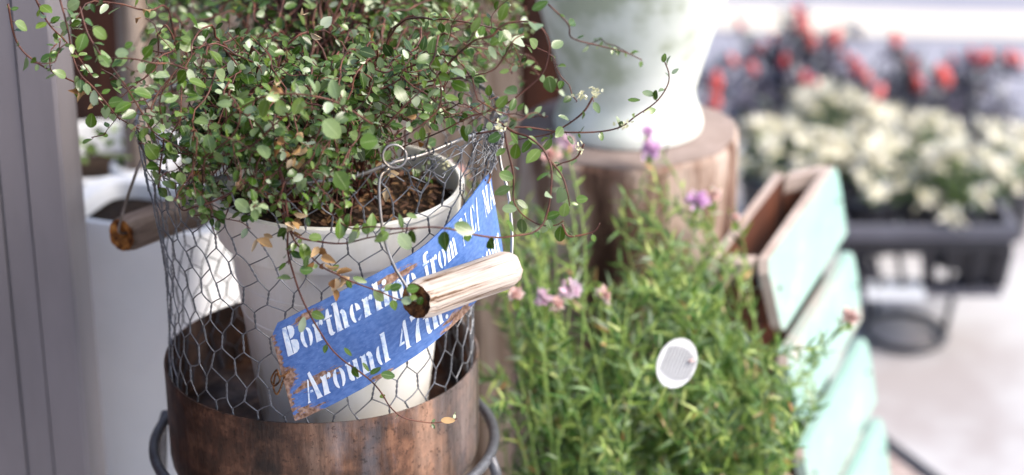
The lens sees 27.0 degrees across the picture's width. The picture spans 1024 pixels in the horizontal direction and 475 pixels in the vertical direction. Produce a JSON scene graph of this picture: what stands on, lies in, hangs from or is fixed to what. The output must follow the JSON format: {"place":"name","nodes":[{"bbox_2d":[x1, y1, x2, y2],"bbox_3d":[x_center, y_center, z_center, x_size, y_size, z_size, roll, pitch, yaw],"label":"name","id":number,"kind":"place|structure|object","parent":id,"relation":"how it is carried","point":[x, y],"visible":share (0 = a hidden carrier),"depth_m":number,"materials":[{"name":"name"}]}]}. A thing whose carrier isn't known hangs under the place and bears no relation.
{"place":"outdoors","nodes":[
{"label":"outdoors","id":0,"kind":"place"},
{"bbox_2d":[0,0,106,474],"bbox_3d":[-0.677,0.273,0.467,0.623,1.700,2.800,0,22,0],"label":"door post","id":1,"kind":"object","parent":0,"point":[51,422],"depth_m":1.78,"materials":[{"name":"grey paint"}]},
{"bbox_2d":[695,0,1023,121],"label":"road","id":2,"kind":"structure","parent":0,"point":[935,46],"depth_m":4.28,"materials":[{"name":"grey asphalt"}]},
{"bbox_2d":[716,5,1023,36],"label":"road marking","id":3,"kind":"object","parent":2,"relation":"on","point":[880,22],"visible":0.36,"depth_m":4.40,"materials":[{"name":"white paint"}]},
{"bbox_2d":[736,122,1023,474],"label":"ground","id":4,"kind":"structure","parent":0,"point":[953,404],"depth_m":2.89,"materials":[{"name":"concrete"}]},
{"bbox_2d":[68,0,121,121],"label":"wood post","id":5,"kind":"object","parent":4,"relation":"on","point":[106,21],"visible":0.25,"depth_m":2.31,"materials":[{"name":"wood"}]},
{"bbox_2d":[78,120,181,186],"bbox_3d":[-0.439,0.111,2.292,0.191,0.602,0.256,0,22,0],"label":"round planter","id":6,"kind":"object","parent":4,"relation":"on","point":[99,154],"visible":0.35,"depth_m":2.28,"materials":[{"name":"white ceramic"}]},
{"bbox_2d":[110,0,163,174],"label":"potted sapling","id":7,"kind":"object","parent":6,"relation":"on","point":[129,29],"visible":0.37,"depth_m":2.17,"materials":[{"name":"wood"}]},
{"bbox_2d":[83,175,240,474],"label":"square planter","id":8,"kind":"object","parent":4,"relation":"on","point":[129,300],"visible":0.31,"depth_m":1.98,"materials":[{"name":"white ceramic"}]},
{"bbox_2d":[149,398,501,474],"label":"ring stand","id":9,"kind":"object","parent":4,"relation":"on","point":[158,449],"visible":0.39,"depth_m":1.71,"materials":[{"name":"metal"}]},
{"bbox_2d":[164,302,478,474],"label":"rusty can","id":10,"kind":"object","parent":9,"relation":"on","point":[206,437],"visible":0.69,"depth_m":1.62,"materials":[{"name":"metal"}]},
{"bbox_2d":[109,69,522,422],"bbox_3d":[-0.151,0.010,1.661,0.366,0.277,0.285,8,24,18],"label":"wire basket","id":11,"kind":"object","parent":10,"relation":"in","point":[446,290],"visible":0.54,"depth_m":1.57,"materials":[{"name":"grey metal"}]},
{"bbox_2d":[270,170,502,420],"bbox_3d":[-0.076,0.049,1.560,0.201,0.155,0.066,-15,27,-32],"label":"metal sign","id":12,"kind":"object","parent":11,"relation":"in","point":[361,324],"visible":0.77,"depth_m":1.53,"materials":[{"name":"blue metal"}]},
{"bbox_2d":[7,0,678,428],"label":"potted vine","id":13,"kind":"object","parent":10,"relation":"in","point":[293,90],"visible":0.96,"depth_m":1.53,"materials":[{"name":"green plant"}]},
{"bbox_2d":[146,0,562,474],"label":"plank fence","id":14,"kind":"object","parent":4,"relation":"on","point":[492,348],"visible":0.05,"depth_m":2.41,"materials":[{"name":"red wood"}]},
{"bbox_2d":[450,133,690,474],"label":"carnation plant","id":15,"kind":"object","parent":4,"relation":"on","point":[591,421],"visible":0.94,"depth_m":1.87,"materials":[{"name":"green plant"}]},
{"bbox_2d":[631,338,696,421],"bbox_3d":[0.116,0.128,1.822,0.037,0.121,0.103,-12,25,-26],"label":"plant tag","id":16,"kind":"object","parent":15,"relation":"in","point":[676,364],"visible":0.99,"depth_m":1.77,"materials":[{"name":"white plastic"}]},
{"bbox_2d":[511,99,738,474],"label":"tree stump","id":17,"kind":"object","parent":4,"relation":"on","point":[705,158],"visible":0.3,"depth_m":2.00,"materials":[{"name":"brown wood"}]},
{"bbox_2d":[537,0,725,149],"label":"white urn","id":18,"kind":"object","parent":17,"relation":"on","point":[680,33],"visible":0.89,"depth_m":1.98,"materials":[{"name":"white ceramic"}]},
{"bbox_2d":[593,124,859,474],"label":"carnation plant","id":19,"kind":"object","parent":4,"relation":"on","point":[727,430],"visible":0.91,"depth_m":1.90,"materials":[{"name":"green plant"}]},
{"bbox_2d":[696,0,878,170],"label":"pepper plant","id":20,"kind":"object","parent":4,"relation":"on","point":[783,76],"visible":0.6,"depth_m":3.26,"materials":[{"name":"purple plant"}]},
{"bbox_2d":[780,29,971,223],"bbox_3d":[0.566,-0.166,3.326,0.311,0.322,0.184,0,22,0],"label":"pepper plant","id":21,"kind":"object","parent":4,"relation":"on","point":[916,86],"visible":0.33,"depth_m":3.27,"materials":[{"name":"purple plant"}]},
{"bbox_2d":[839,432,917,474],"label":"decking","id":22,"kind":"object","parent":4,"relation":"on","point":[896,466],"depth_m":2.62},
{"bbox_2d":[705,165,888,474],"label":"slatted planter box","id":23,"kind":"object","parent":22,"relation":"on","point":[794,236],"visible":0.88,"depth_m":2.16,"materials":[{"name":"green paint"}]},
{"bbox_2d":[861,421,938,474],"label":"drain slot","id":24,"kind":"object","parent":4,"relation":"on","point":[907,458],"depth_m":2.67,"materials":[{"name":"grey metal"}]},
{"bbox_2d":[816,162,1018,353],"bbox_3d":[0.559,0.031,3.003,0.238,0.199,0.250,0,22,0],"label":"black plant tray","id":25,"kind":"object","parent":4,"relation":"on","point":[979,257],"visible":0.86,"depth_m":2.90,"materials":[{"name":"plastic"}]},
{"bbox_2d":[735,112,828,213],"bbox_3d":[0.357,-0.090,2.954,0.175,0.167,0.138,9,24,20],"label":"cream flowering plant","id":26,"kind":"object","parent":25,"relation":"in","point":[771,146],"visible":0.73,"depth_m":2.95,"materials":[{"name":"grey plant"}]},
{"bbox_2d":[750,123,862,184],"bbox_3d":[0.406,-0.086,2.941,0.157,0.150,0.124,-9,24,-20],"label":"cream flowering plant","id":27,"kind":"object","parent":25,"relation":"in","point":[824,154],"visible":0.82,"depth_m":2.91,"materials":[{"name":"grey plant"}]},
{"bbox_2d":[775,75,887,177],"bbox_3d":[0.476,-0.148,3.171,0.153,0.185,0.194,16,28,34],"label":"cream flowering plant","id":28,"kind":"object","parent":25,"relation":"in","point":[810,99],"visible":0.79,"depth_m":3.14,"materials":[{"name":"grey plant"}]},
{"bbox_2d":[831,99,924,177],"bbox_3d":[0.545,-0.126,3.164,0.131,0.158,0.166,-16,27,-34],"label":"cream flowering plant","id":29,"kind":"object","parent":25,"relation":"in","point":[888,114],"visible":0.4,"depth_m":3.13,"materials":[{"name":"grey plant"}]},
{"bbox_2d":[816,125,942,257],"bbox_3d":[0.499,-0.067,2.950,0.146,0.176,0.185,-10,24,-22],"label":"cream flowering plant","id":30,"kind":"object","parent":25,"relation":"in","point":[868,199],"visible":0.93,"depth_m":2.92,"materials":[{"name":"grey plant"}]},
{"bbox_2d":[879,105,969,223],"bbox_3d":[0.581,-0.103,3.038,0.138,0.167,0.175,3,23,6],"label":"cream flowering plant","id":31,"kind":"object","parent":25,"relation":"in","point":[935,121],"visible":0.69,"depth_m":3.02,"materials":[{"name":"grey plant"}]},
{"bbox_2d":[890,131,1023,270],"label":"cream flowering plant","id":32,"kind":"object","parent":25,"relation":"in","point":[972,205],"visible":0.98,"depth_m":2.90,"materials":[{"name":"grey plant"}]},
{"bbox_2d":[946,114,1023,243],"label":"cream flowering plant","id":33,"kind":"object","parent":25,"relation":"in","point":[1016,154],"visible":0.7,"depth_m":2.99,"materials":[{"name":"grey plant"}]},
{"bbox_2d":[897,42,1023,163],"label":"pepper plant","id":34,"kind":"object","parent":4,"relation":"on","point":[971,112],"visible":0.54,"depth_m":3.32,"materials":[{"name":"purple plant"}]}
]}

